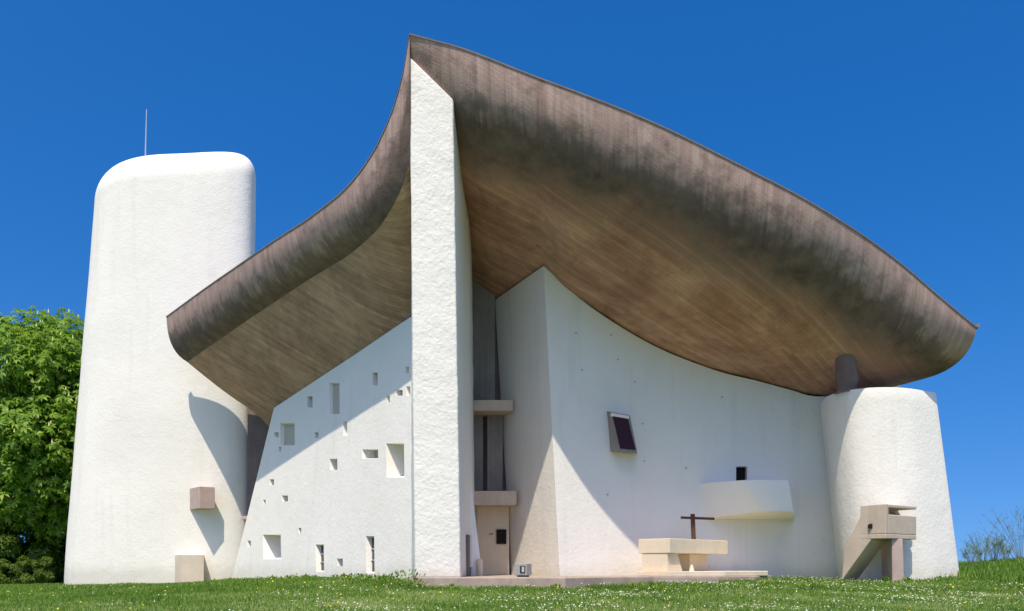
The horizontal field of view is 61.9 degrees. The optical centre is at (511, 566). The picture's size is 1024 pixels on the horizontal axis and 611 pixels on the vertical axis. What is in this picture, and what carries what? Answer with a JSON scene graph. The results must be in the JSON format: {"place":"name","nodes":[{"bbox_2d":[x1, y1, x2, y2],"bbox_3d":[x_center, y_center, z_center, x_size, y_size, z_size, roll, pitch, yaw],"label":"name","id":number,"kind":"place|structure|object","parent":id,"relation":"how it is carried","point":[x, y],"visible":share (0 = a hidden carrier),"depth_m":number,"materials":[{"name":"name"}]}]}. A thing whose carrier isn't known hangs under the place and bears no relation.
{"place":"outdoors","nodes":[
{"label":"outdoors","id":0,"kind":"place"},
{"bbox_2d":[0,555,1023,610],"bbox_3d":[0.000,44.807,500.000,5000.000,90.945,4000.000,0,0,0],"label":"ground","id":1,"kind":"structure","parent":0,"point":[467,601],"depth_m":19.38,"materials":[{"name":"green plant"}]},
{"bbox_2d":[0,559,33,583],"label":"bush","id":2,"kind":"object","parent":1,"relation":"on","point":[4,566],"visible":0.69,"depth_m":47.18,"materials":[{"name":"green plant"}]},
{"bbox_2d":[0,521,65,582],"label":"bush","id":3,"kind":"object","parent":1,"relation":"on","point":[13,547],"visible":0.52,"depth_m":50.05,"materials":[{"name":"green plant"}]},
{"bbox_2d":[0,505,65,576],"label":"bush","id":4,"kind":"object","parent":1,"relation":"on","point":[3,523],"visible":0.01,"depth_m":55.14,"materials":[{"name":"green plant"}]},
{"bbox_2d":[15,555,54,583],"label":"bush","id":5,"kind":"object","parent":1,"relation":"on","point":[46,575],"visible":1,"depth_m":46.98,"materials":[{"name":"green plant"}]},
{"bbox_2d":[0,305,83,549],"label":"chestnut tree","id":6,"kind":"object","parent":1,"relation":"on","point":[39,375],"visible":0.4,"depth_m":48.24,"materials":[{"name":"green plant"}]},
{"bbox_2d":[175,555,203,582],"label":"concrete block","id":7,"kind":"structure","parent":1,"relation":"on","point":[189,568],"depth_m":40.35,"materials":[{"name":"stone"}]},
{"bbox_2d":[8,576,1022,608],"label":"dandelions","id":8,"kind":"object","parent":1,"relation":"on","point":[440,592],"visible":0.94,"depth_m":20.97,"materials":[{"name":"yellow plant"}]},
{"bbox_2d":[64,33,979,584],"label":"chapel","id":9,"kind":"structure","parent":1,"relation":"on","point":[496,317],"depth_m":28.45,"materials":[{"name":"concrete"}]},
{"bbox_2d":[477,507,508,574],"bbox_3d":[-0.670,-0.966,30.266,1.140,2.492,0.268,0,0,0],"label":"door","id":10,"kind":"structure","parent":9,"relation":"in","point":[492,522],"depth_m":30.25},
{"bbox_2d":[29,575,1023,610],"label":"daisies","id":11,"kind":"object","parent":1,"relation":"on","point":[669,596],"visible":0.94,"depth_m":19.89,"materials":[{"name":"white plant"}]},
{"bbox_2d":[411,575,771,588],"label":"terrace","id":12,"kind":"structure","parent":1,"relation":"on","point":[532,580],"depth_m":23.34,"materials":[{"name":"concrete"}]},
{"bbox_2d":[476,559,482,575],"bbox_3d":[-1.026,0.010,27.000,0.200,0.540,0.200,0,0,0],"label":"bollard","id":13,"kind":"object","parent":12,"relation":"on","point":[479,567],"visible":1,"depth_m":26.92,"materials":[{"name":"grey concrete"}]},
{"bbox_2d":[515,564,531,576],"bbox_3d":[0.309,0.090,24.288,0.400,0.380,0.348,0,0,28],"label":"floodlight","id":14,"kind":"object","parent":12,"relation":"on","point":[523,570],"visible":1,"depth_m":24.16,"materials":[{"name":"grey metal"}]},
{"bbox_2d":[638,571,767,575],"bbox_3d":[6.290,0.203,27.227,4.811,0.147,3.546,0,0,0],"label":"altar dais","id":15,"kind":"object","parent":12,"relation":"on","point":[702,573],"visible":0.98,"depth_m":25.93,"materials":[{"name":"beige concrete"}]},
{"bbox_2d":[639,538,727,570],"bbox_3d":[5.495,-0.368,27.207,3.331,0.993,1.117,0,0,-44],"label":"altar","id":16,"kind":"object","parent":15,"relation":"on","point":[668,554],"visible":0.88,"depth_m":26.29,"materials":[{"name":"beige stone"}]},
{"bbox_2d":[681,514,714,538],"bbox_3d":[6.159,-0.819,28.380,1.122,1.903,0.160,0,0,0],"label":"cross","id":17,"kind":"object","parent":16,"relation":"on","point":[692,517],"visible":0.71,"depth_m":28.34,"materials":[{"name":"brown wood"}]},
{"bbox_2d":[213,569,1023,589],"bbox_3d":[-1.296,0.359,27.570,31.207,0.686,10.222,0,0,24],"label":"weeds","id":18,"kind":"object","parent":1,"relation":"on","point":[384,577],"visible":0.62,"depth_m":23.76,"materials":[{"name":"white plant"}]},
{"bbox_2d":[842,504,916,581],"bbox_3d":[11.429,-0.625,26.493,1.876,2.510,1.566,0,0,-31],"label":"outdoor pulpit","id":19,"kind":"object","parent":1,"relation":"on","point":[877,528],"visible":0.88,"depth_m":26.01,"materials":[{"name":"concrete"}]},
{"bbox_2d":[960,541,985,563],"bbox_3d":[21.498,-0.552,40.127,1.252,1.362,1.215,0,0,-29],"label":"shrub","id":20,"kind":"object","parent":1,"relation":"on","point":[972,559],"visible":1,"depth_m":40.00,"materials":[{"name":"green plant"}]},
{"bbox_2d":[959,531,1000,560],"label":"shrub","id":21,"kind":"object","parent":1,"relation":"on","point":[976,543],"visible":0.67,"depth_m":43.95,"materials":[{"name":"green plant"}]},
{"bbox_2d":[979,527,1009,561],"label":"shrub","id":22,"kind":"object","parent":1,"relation":"on","point":[994,550],"visible":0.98,"depth_m":40.95,"materials":[{"name":"green plant"}]},
{"bbox_2d":[979,507,1023,558],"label":"shrub","id":23,"kind":"object","parent":1,"relation":"on","point":[1019,550],"visible":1,"depth_m":40.12,"materials":[{"name":"green plant"}]},
{"bbox_2d":[989,539,1014,558],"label":"shrub","id":24,"kind":"object","parent":1,"relation":"on","point":[1006,552],"visible":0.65,"depth_m":43.09,"materials":[{"name":"green plant"}]},
{"bbox_2d":[0,0,1023,561],"label":"sky","id":25,"kind":"structure","parent":0,"point":[902,121],"materials":[{"name":"blue"}]}
]}

